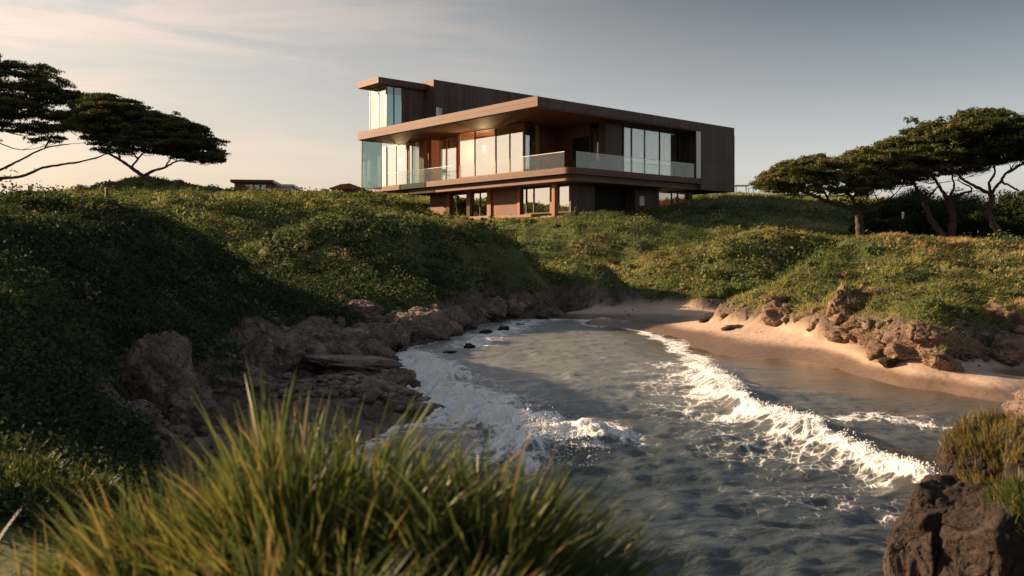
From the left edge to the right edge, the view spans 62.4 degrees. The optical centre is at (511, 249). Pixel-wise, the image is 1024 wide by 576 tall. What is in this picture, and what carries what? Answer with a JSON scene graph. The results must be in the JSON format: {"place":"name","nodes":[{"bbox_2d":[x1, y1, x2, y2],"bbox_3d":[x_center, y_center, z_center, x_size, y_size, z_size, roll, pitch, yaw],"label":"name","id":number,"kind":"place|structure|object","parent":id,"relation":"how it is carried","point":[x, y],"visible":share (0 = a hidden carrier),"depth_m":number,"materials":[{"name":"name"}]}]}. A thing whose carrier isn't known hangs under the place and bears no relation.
{"place":"outdoors","nodes":[
{"label":"outdoors","id":0,"kind":"place"},
{"bbox_2d":[0,178,1023,575],"bbox_3d":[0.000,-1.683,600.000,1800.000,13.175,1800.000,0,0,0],"label":"terrain","id":1,"kind":"structure","parent":0,"point":[594,302],"depth_m":28.93,"materials":[{"name":"soil"}]},
{"bbox_2d":[0,54,111,179],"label":"umbrella tree","id":2,"kind":"object","parent":1,"relation":"on","point":[39,86],"visible":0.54,"depth_m":100.66,"materials":[{"name":"green plant"}]},
{"bbox_2d":[0,447,163,523],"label":"grass mound","id":3,"kind":"object","parent":1,"relation":"on","point":[51,467],"depth_m":6.83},
{"bbox_2d":[0,511,177,575],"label":"grass tussock","id":4,"kind":"object","parent":1,"relation":"on","point":[48,562],"depth_m":3.19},
{"bbox_2d":[112,401,179,440],"bbox_3d":[-5.319,2.325,11.101,1.516,0.804,1.903,0,0,-33],"label":"rock outcrop","id":5,"kind":"object","parent":1,"relation":"on","point":[175,436],"visible":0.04,"depth_m":10.91,"materials":[{"name":"stone"}]},
{"bbox_2d":[62,91,230,175],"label":"umbrella tree","id":6,"kind":"object","parent":1,"relation":"on","point":[124,124],"visible":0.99,"depth_m":91.23,"materials":[{"name":"green plant"}]},
{"bbox_2d":[108,331,198,420],"bbox_3d":[-5.596,2.241,13.073,1.298,1.992,1.207,0,0,-31],"label":"rock outcrop","id":7,"kind":"object","parent":1,"relation":"on","point":[153,366],"visible":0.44,"depth_m":12.71,"materials":[{"name":"stone"}]},
{"bbox_2d":[0,436,340,575],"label":"grass tussock","id":8,"kind":"object","parent":1,"relation":"on","point":[105,534],"depth_m":3.22,"materials":[{"name":"plant"}]},
{"bbox_2d":[167,384,229,431],"bbox_3d":[-4.518,2.491,12.169,0.859,1.116,0.788,0,0,-28],"label":"rock outcrop","id":9,"kind":"object","parent":1,"relation":"on","point":[185,410],"visible":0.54,"depth_m":11.95,"materials":[{"name":"stone"}]},
{"bbox_2d":[210,366,241,394],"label":"rock outcrop","id":10,"kind":"object","parent":1,"relation":"on","point":[226,385],"visible":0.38,"depth_m":14.74,"materials":[{"name":"stone"}]},
{"bbox_2d":[235,365,264,380],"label":"rock outcrop","id":11,"kind":"object","parent":1,"relation":"on","point":[255,371],"visible":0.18,"depth_m":16.26,"materials":[{"name":"stone"}]},
{"bbox_2d":[230,179,279,191],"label":"flat roofed pavilion","id":12,"kind":"structure","parent":1,"relation":"on","point":[256,184],"depth_m":91.89,"materials":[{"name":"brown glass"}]},
{"bbox_2d":[248,345,277,365],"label":"rock outcrop","id":13,"kind":"object","parent":1,"relation":"on","point":[266,353],"visible":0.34,"depth_m":19.20,"materials":[{"name":"stone"}]},
{"bbox_2d":[253,335,275,361],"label":"rock outcrop","id":14,"kind":"object","parent":1,"relation":"on","point":[261,340],"visible":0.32,"depth_m":19.41,"materials":[{"name":"stone"}]},
{"bbox_2d":[250,314,294,338],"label":"rock outcrop","id":15,"kind":"object","parent":1,"relation":"on","point":[267,328],"visible":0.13,"depth_m":19.94,"materials":[{"name":"stone"}]},
{"bbox_2d":[274,184,300,190],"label":"annex","id":16,"kind":"object","parent":1,"relation":"on","point":[284,186],"visible":0.32,"depth_m":94.96,"materials":[{"name":"metal"}]},
{"bbox_2d":[271,325,313,370],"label":"rock outcrop","id":17,"kind":"object","parent":1,"relation":"on","point":[292,346],"visible":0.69,"depth_m":19.68,"materials":[{"name":"stone"}]},
{"bbox_2d":[51,352,570,575],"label":"grass tussock","id":18,"kind":"object","parent":1,"relation":"on","point":[273,483],"depth_m":3.17,"materials":[{"name":"plant"}]},
{"bbox_2d":[301,339,326,364],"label":"rock outcrop","id":19,"kind":"object","parent":1,"relation":"on","point":[321,351],"visible":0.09,"depth_m":20.51,"materials":[{"name":"stone"}]},
{"bbox_2d":[306,344,332,364],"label":"rock outcrop","id":20,"kind":"object","parent":1,"relation":"on","point":[313,350],"visible":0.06,"depth_m":20.43,"materials":[{"name":"stone"}]},
{"bbox_2d":[291,316,366,348],"bbox_3d":[-4.806,2.507,22.100,2.051,1.522,1.907,0,0,0],"label":"rock outcrop","id":21,"kind":"object","parent":1,"relation":"on","point":[322,329],"visible":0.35,"depth_m":21.83,"materials":[{"name":"stone"}]},
{"bbox_2d":[322,337,362,354],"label":"rock outcrop","id":22,"kind":"object","parent":1,"relation":"on","point":[333,345],"visible":0.16,"depth_m":21.44,"materials":[{"name":"stone"}]},
{"bbox_2d":[329,183,371,192],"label":"brown roofed hut","id":23,"kind":"object","parent":1,"relation":"on","point":[348,187],"visible":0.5,"depth_m":95.70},
{"bbox_2d":[304,354,403,376],"bbox_3d":[-3.741,2.916,19.900,2.413,0.892,2.175,0,0,0],"label":"rock outcrop","id":24,"kind":"object","parent":1,"relation":"on","point":[350,365],"visible":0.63,"depth_m":19.48,"materials":[{"name":"stone"}]},
{"bbox_2d":[340,327,369,340],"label":"rock outcrop","id":25,"kind":"object","parent":1,"relation":"on","point":[361,333],"visible":0.24,"depth_m":22.63,"materials":[{"name":"stone"}]},
{"bbox_2d":[134,501,583,575],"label":"grass tussock","id":26,"kind":"object","parent":1,"relation":"on","point":[270,565],"depth_m":2.68,"materials":[{"name":"plant"}]},
{"bbox_2d":[340,300,381,322],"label":"rock outcrop","id":27,"kind":"object","parent":1,"relation":"on","point":[369,311],"visible":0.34,"depth_m":26.13,"materials":[{"name":"stone"}]},
{"bbox_2d":[351,322,399,349],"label":"rock outcrop","id":28,"kind":"object","parent":1,"relation":"on","point":[383,332],"visible":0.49,"depth_m":24.36,"materials":[{"name":"stone"}]},
{"bbox_2d":[362,339,401,360],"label":"rock outcrop","id":29,"kind":"object","parent":1,"relation":"on","point":[376,347],"visible":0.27,"depth_m":22.47,"materials":[{"name":"stone"}]},
{"bbox_2d":[384,311,407,322],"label":"rock outcrop","id":30,"kind":"object","parent":1,"relation":"on","point":[391,316],"visible":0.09,"depth_m":27.64,"materials":[{"name":"stone"}]},
{"bbox_2d":[376,368,420,387],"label":"rock outcrop","id":31,"kind":"object","parent":1,"relation":"on","point":[407,376],"visible":0.51,"depth_m":17.86,"materials":[{"name":"stone"}]},
{"bbox_2d":[386,321,410,350],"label":"rock outcrop","id":32,"kind":"object","parent":1,"relation":"on","point":[403,333],"visible":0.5,"depth_m":24.94,"materials":[{"name":"stone"}]},
{"bbox_2d":[393,312,426,339],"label":"rock outcrop","id":33,"kind":"object","parent":1,"relation":"on","point":[409,321],"visible":0.6,"depth_m":26.83,"materials":[{"name":"stone"}]},
{"bbox_2d":[408,392,422,399],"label":"rock outcrop","id":34,"kind":"object","parent":1,"relation":"on","point":[418,394],"visible":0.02,"depth_m":16.15,"materials":[{"name":"stone"}]},
{"bbox_2d":[405,402,445,417],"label":"rock outcrop","id":35,"kind":"object","parent":1,"relation":"on","point":[432,408],"visible":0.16,"depth_m":15.07,"materials":[{"name":"stone"}]},
{"bbox_2d":[408,306,454,340],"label":"rock outcrop","id":36,"kind":"object","parent":1,"relation":"on","point":[437,324],"visible":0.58,"depth_m":27.87,"materials":[{"name":"stone"}]},
{"bbox_2d":[428,304,466,325],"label":"rock outcrop","id":37,"kind":"object","parent":1,"relation":"on","point":[460,318],"visible":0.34,"depth_m":30.56,"materials":[{"name":"stone"}]},
{"bbox_2d":[446,314,462,335],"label":"rock outcrop","id":38,"kind":"object","parent":1,"relation":"on","point":[458,328],"visible":0.12,"depth_m":29.53,"materials":[{"name":"stone"}]},
{"bbox_2d":[448,305,473,330],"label":"rock outcrop","id":39,"kind":"object","parent":1,"relation":"on","point":[456,308],"visible":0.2,"depth_m":31.32,"materials":[{"name":"stone"}]},
{"bbox_2d":[462,343,474,348],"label":"wave stone","id":40,"kind":"object","parent":1,"relation":"on","point":[469,345],"visible":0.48,"depth_m":25.85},
{"bbox_2d":[467,316,476,329],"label":"rock outcrop","id":41,"kind":"object","parent":1,"relation":"on","point":[473,326],"visible":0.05,"depth_m":31.96,"materials":[{"name":"stone"}]},
{"bbox_2d":[479,329,492,333],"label":"wave stone","id":42,"kind":"object","parent":1,"relation":"on","point":[485,331],"visible":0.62,"depth_m":30.47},
{"bbox_2d":[480,295,506,321],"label":"rock outcrop","id":43,"kind":"object","parent":1,"relation":"on","point":[492,309],"visible":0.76,"depth_m":34.73,"materials":[{"name":"stone"}]},
{"bbox_2d":[498,326,508,330],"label":"wave stone","id":44,"kind":"object","parent":1,"relation":"on","point":[500,328],"visible":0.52,"depth_m":31.89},
{"bbox_2d":[0,168,1023,543],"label":"scrub","id":45,"kind":"object","parent":1,"relation":"on","point":[104,442],"visible":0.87,"depth_m":18.70,"materials":[{"name":"green plant"}]},
{"bbox_2d":[1,174,1023,376],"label":"turf","id":46,"kind":"structure","parent":1,"relation":"on","point":[849,236],"depth_m":39.68,"materials":[{"name":"plant"}]},
{"bbox_2d":[298,422,728,575],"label":"grass tussock","id":47,"kind":"object","parent":1,"relation":"on","point":[558,546],"depth_m":3.08,"materials":[{"name":"plant"}]},
{"bbox_2d":[506,291,537,317],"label":"rock outcrop","id":48,"kind":"object","parent":1,"relation":"on","point":[517,303],"visible":0.74,"depth_m":36.65,"materials":[{"name":"stone"}]},
{"bbox_2d":[357,76,734,220],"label":"modern house","id":49,"kind":"structure","parent":1,"relation":"on","point":[491,151],"depth_m":63.78,"materials":[{"name":"brown wood"}]},
{"bbox_2d":[370,86,385,129],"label":"window","id":50,"kind":"structure","parent":49,"relation":"in","point":[377,96],"depth_m":70.21,"materials":[{"name":"glass"}]},
{"bbox_2d":[386,86,401,125],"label":"window","id":51,"kind":"structure","parent":49,"relation":"in","point":[386,86],"depth_m":69.73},
{"bbox_2d":[386,143,406,185],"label":"window","id":52,"kind":"structure","parent":49,"relation":"in","point":[396,155],"depth_m":73.23,"materials":[{"name":"white glass"}]},
{"bbox_2d":[408,141,418,183],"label":"window","id":53,"kind":"structure","parent":49,"relation":"in","point":[413,147],"depth_m":71.26,"materials":[{"name":"clear glass"}]},
{"bbox_2d":[439,136,457,179],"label":"window","id":54,"kind":"structure","parent":49,"relation":"in","point":[448,147],"depth_m":68.59,"materials":[{"name":"clear glass"}]},
{"bbox_2d":[451,192,465,216],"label":"window","id":55,"kind":"structure","parent":49,"relation":"in","point":[458,200],"depth_m":68.73,"materials":[{"name":"clear glass"}]},
{"bbox_2d":[472,191,486,215],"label":"window","id":56,"kind":"structure","parent":49,"relation":"in","point":[479,198],"depth_m":66.68,"materials":[{"name":"clear glass"}]},
{"bbox_2d":[459,122,524,177],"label":"window","id":57,"kind":"structure","parent":49,"relation":"in","point":[500,149],"depth_m":62.87,"materials":[{"name":"clear glass"}]},
{"bbox_2d":[525,122,534,170],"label":"window","id":58,"kind":"structure","parent":49,"relation":"in","point":[529,127],"depth_m":60.67,"materials":[{"name":"clear glass"}]},
{"bbox_2d":[522,185,549,214],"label":"window","id":59,"kind":"structure","parent":49,"relation":"in","point":[536,199],"depth_m":61.61,"materials":[{"name":"clear glass"}]},
{"bbox_2d":[558,184,568,212],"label":"window","id":60,"kind":"structure","parent":49,"relation":"in","point":[563,189],"depth_m":59.50,"materials":[{"name":"clear glass"}]},
{"bbox_2d":[574,137,588,167],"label":"door","id":61,"kind":"structure","parent":49,"relation":"in","point":[581,145],"depth_m":62.06,"materials":[{"name":"glass"}]},
{"bbox_2d":[589,128,598,161],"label":"window","id":62,"kind":"structure","parent":49,"relation":"in","point":[593,133],"depth_m":61.01,"materials":[{"name":"clear glass"}]},
{"bbox_2d":[589,160,614,169],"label":"outdoor sofa","id":63,"kind":"object","parent":49,"relation":"on","point":[599,164],"visible":0.87,"depth_m":58.97,"materials":[{"name":"grey fabric"}]},
{"bbox_2d":[622,125,687,176],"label":"window","id":64,"kind":"structure","parent":49,"relation":"in","point":[637,142],"depth_m":63.53,"materials":[{"name":"clear glass"}]},
{"bbox_2d":[659,190,686,206],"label":"window","id":65,"kind":"structure","parent":49,"relation":"in","point":[665,196],"depth_m":66.13,"materials":[{"name":"clear glass"}]},
{"bbox_2d":[127,292,1023,494],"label":"rubble","id":66,"kind":"object","parent":1,"relation":"on","point":[375,388],"visible":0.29,"depth_m":15.27,"materials":[{"name":"stone"}]},
{"bbox_2d":[703,312,714,318],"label":"beach boulder","id":67,"kind":"object","parent":1,"relation":"on","point":[707,315],"visible":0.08,"depth_m":30.77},
{"bbox_2d":[714,284,745,297],"bbox_3d":[9.678,1.852,37.392,1.425,0.726,1.275,0,0,0],"label":"bush","id":68,"kind":"object","parent":1,"relation":"on","point":[723,290],"visible":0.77,"depth_m":37.09,"materials":[{"name":"green plant"}]},
{"bbox_2d":[721,324,743,330],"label":"beach boulder","id":69,"kind":"object","parent":1,"relation":"on","point":[729,327],"visible":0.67,"depth_m":28.39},
{"bbox_2d":[758,292,789,302],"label":"rock outcrop","id":70,"kind":"object","parent":1,"relation":"on","point":[779,299],"visible":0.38,"depth_m":28.44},
{"bbox_2d":[761,300,792,326],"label":"rock outcrop","id":71,"kind":"object","parent":1,"relation":"on","point":[773,312],"visible":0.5,"depth_m":27.54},
{"bbox_2d":[780,304,791,323],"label":"rock outcrop","id":72,"kind":"object","parent":1,"relation":"on","point":[784,319],"visible":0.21,"depth_m":27.14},
{"bbox_2d":[792,306,824,323],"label":"rock outcrop","id":73,"kind":"object","parent":1,"relation":"on","point":[802,315],"visible":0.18,"depth_m":25.86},
{"bbox_2d":[806,311,825,331],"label":"rock outcrop","id":74,"kind":"object","parent":1,"relation":"on","point":[814,323],"visible":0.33,"depth_m":25.17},
{"bbox_2d":[748,147,922,237],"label":"umbrella tree","id":75,"kind":"object","parent":1,"relation":"on","point":[814,173],"visible":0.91,"depth_m":43.58,"materials":[{"name":"green plant"}]},
{"bbox_2d":[823,327,848,342],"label":"rock outcrop","id":76,"kind":"object","parent":1,"relation":"on","point":[834,334],"visible":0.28,"depth_m":23.65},
{"bbox_2d":[820,282,869,325],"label":"rock outcrop","id":77,"kind":"object","parent":1,"relation":"on","point":[836,312],"visible":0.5,"depth_m":24.45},
{"bbox_2d":[837,319,875,341],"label":"rock outcrop","id":78,"kind":"object","parent":1,"relation":"on","point":[845,328],"visible":0.55,"depth_m":22.99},
{"bbox_2d":[849,327,870,344],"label":"rock outcrop","id":79,"kind":"object","parent":1,"relation":"on","point":[857,332],"visible":0.22,"depth_m":22.58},
{"bbox_2d":[858,332,876,348],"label":"rock outcrop","id":80,"kind":"object","parent":1,"relation":"on","point":[867,337],"visible":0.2,"depth_m":21.96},
{"bbox_2d":[848,221,895,235],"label":"bush","id":81,"kind":"object","parent":1,"relation":"on","point":[878,227],"visible":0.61,"depth_m":50.29,"materials":[{"name":"green plant"}]},
{"bbox_2d":[858,286,889,300],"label":"rock outcrop","id":82,"kind":"object","parent":1,"relation":"on","point":[870,290],"visible":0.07,"depth_m":24.38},
{"bbox_2d":[872,325,887,340],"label":"rock outcrop","id":83,"kind":"object","parent":1,"relation":"on","point":[878,331],"visible":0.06,"depth_m":21.68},
{"bbox_2d":[866,336,893,360],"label":"rock outcrop","id":84,"kind":"object","parent":1,"relation":"on","point":[875,350],"visible":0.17,"depth_m":20.78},
{"bbox_2d":[849,197,917,221],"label":"bush","id":85,"kind":"object","parent":1,"relation":"on","point":[895,210],"visible":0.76,"depth_m":60.96,"materials":[{"name":"green plant"}]},
{"bbox_2d":[878,357,897,368],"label":"beach boulder","id":86,"kind":"object","parent":1,"relation":"on","point":[887,362],"visible":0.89,"depth_m":19.87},
{"bbox_2d":[883,340,922,361],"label":"rock outcrop","id":87,"kind":"object","parent":1,"relation":"on","point":[900,351],"visible":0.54,"depth_m":19.96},
{"bbox_2d":[882,508,947,575],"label":"rock outcrop","id":88,"kind":"object","parent":1,"relation":"on","point":[912,548],"visible":0.73,"depth_m":6.92,"materials":[{"name":"stone"}]},
{"bbox_2d":[886,212,956,238],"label":"bush","id":89,"kind":"object","parent":1,"relation":"on","point":[916,223],"visible":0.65,"depth_m":48.15,"materials":[{"name":"green plant"}]},
{"bbox_2d":[838,116,1006,239],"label":"umbrella tree","id":90,"kind":"object","parent":1,"relation":"on","point":[909,156],"visible":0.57,"depth_m":44.91,"materials":[{"name":"green plant"}]},
{"bbox_2d":[888,185,966,223],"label":"bush","id":91,"kind":"object","parent":1,"relation":"on","point":[913,198],"visible":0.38,"depth_m":61.28,"materials":[{"name":"green plant"}]},
{"bbox_2d":[903,320,968,358],"bbox_3d":[9.978,2.189,20.100,1.394,1.075,1.341,0,0,0],"label":"rock outcrop","id":92,"kind":"object","parent":1,"relation":"on","point":[919,335],"visible":0.76,"depth_m":19.65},
{"bbox_2d":[918,348,965,371],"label":"rock outcrop","id":93,"kind":"object","parent":1,"relation":"on","point":[937,359],"visible":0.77,"depth_m":18.89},
{"bbox_2d":[905,474,1003,509],"bbox_3d":[3.850,2.490,7.312,0.795,1.122,0.856,0,0,37],"label":"rock outcrop","id":94,"kind":"object","parent":1,"relation":"on","point":[940,491],"visible":0.21,"depth_m":7.14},
{"bbox_2d":[930,187,1000,227],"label":"bush","id":95,"kind":"object","parent":1,"relation":"on","point":[970,207],"visible":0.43,"depth_m":59.97,"materials":[{"name":"green plant"}]},
{"bbox_2d":[908,106,1023,241],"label":"umbrella tree","id":96,"kind":"object","parent":1,"relation":"on","point":[1002,129],"visible":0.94,"depth_m":42.98,"materials":[{"name":"green plant"}]},
{"bbox_2d":[936,417,1010,481],"bbox_3d":[4.267,2.155,7.471,0.920,1.302,0.808,0,0,39],"label":"rock outcrop","id":97,"kind":"object","parent":1,"relation":"on","point":[945,466],"visible":0.24,"depth_m":7.38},
{"bbox_2d":[962,336,989,357],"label":"rock outcrop","id":98,"kind":"object","parent":1,"relation":"on","point":[979,350],"visible":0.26,"depth_m":20.01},
{"bbox_2d":[934,484,1023,575],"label":"rock outcrop","id":99,"kind":"object","parent":1,"relation":"on","point":[976,538],"visible":0.8,"depth_m":6.45,"materials":[{"name":"stone"}]},
{"bbox_2d":[976,465,1023,534],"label":"grass tuft","id":100,"kind":"object","parent":99,"relation":"on","point":[1012,491],"visible":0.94,"depth_m":6.51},
{"bbox_2d":[945,210,1012,240],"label":"bush","id":101,"kind":"object","parent":1,"relation":"on","point":[975,224],"visible":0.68,"depth_m":47.79,"materials":[{"name":"green plant"}]},
{"bbox_2d":[935,404,1023,488],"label":"dry grass tuft","id":102,"kind":"object","parent":1,"relation":"on","point":[1001,420],"visible":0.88,"depth_m":7.35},
{"bbox_2d":[974,189,1022,218],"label":"bush","id":103,"kind":"object","parent":1,"relation":"on","point":[1005,199],"visible":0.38,"depth_m":56.08,"materials":[{"name":"green plant"}]},
{"bbox_2d":[981,297,1023,322],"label":"rock outcrop","id":104,"kind":"object","parent":1,"relation":"on","point":[998,310],"visible":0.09,"depth_m":21.25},
{"bbox_2d":[988,333,1023,365],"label":"rock outcrop","id":105,"kind":"object","parent":1,"relation":"on","point":[1007,349],"visible":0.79,"depth_m":20.09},
{"bbox_2d":[990,213,1023,238],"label":"bush","id":106,"kind":"object","parent":1,"relation":"on","point":[1016,225],"visible":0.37,"depth_m":47.51,"materials":[{"name":"green plant"}]},
{"bbox_2d":[993,419,1023,481],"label":"rock outcrop","id":107,"kind":"object","parent":1,"relation":"on","point":[1019,464],"visible":0.27,"depth_m":7.17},
{"bbox_2d":[994,203,1023,220],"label":"bush","id":108,"kind":"object","parent":1,"relation":"on","point":[1015,214],"visible":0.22,"depth_m":55.30,"materials":[{"name":"green plant"}]},
{"bbox_2d":[1007,298,1023,325],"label":"rock outcrop","id":109,"kind":"object","parent":1,"relation":"on","point":[1021,322],"visible":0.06,"depth_m":21.74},
{"bbox_2d":[1010,190,1023,210],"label":"bush","id":110,"kind":"object","parent":1,"relation":"on","point":[1020,194],"visible":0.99,"depth_m":51.72,"materials":[{"name":"green plant"}]},
{"bbox_2d":[0,0,1023,202],"label":"sky","id":111,"kind":"structure","parent":0,"point":[276,80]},
{"bbox_2d":[313,319,1008,575],"bbox_3d":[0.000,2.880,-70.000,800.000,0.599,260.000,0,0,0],"label":"sea","id":112,"kind":"structure","parent":0,"point":[747,488],"depth_m":13.14,"materials":[{"name":"liquid"}]},
{"bbox_2d":[393,345,938,473],"bbox_3d":[0.970,2.617,16.975,9.346,0.982,14.968,0,0,0],"label":"sea spray","id":113,"kind":"object","parent":112,"relation":"on","point":[698,364],"visible":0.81,"depth_m":14.49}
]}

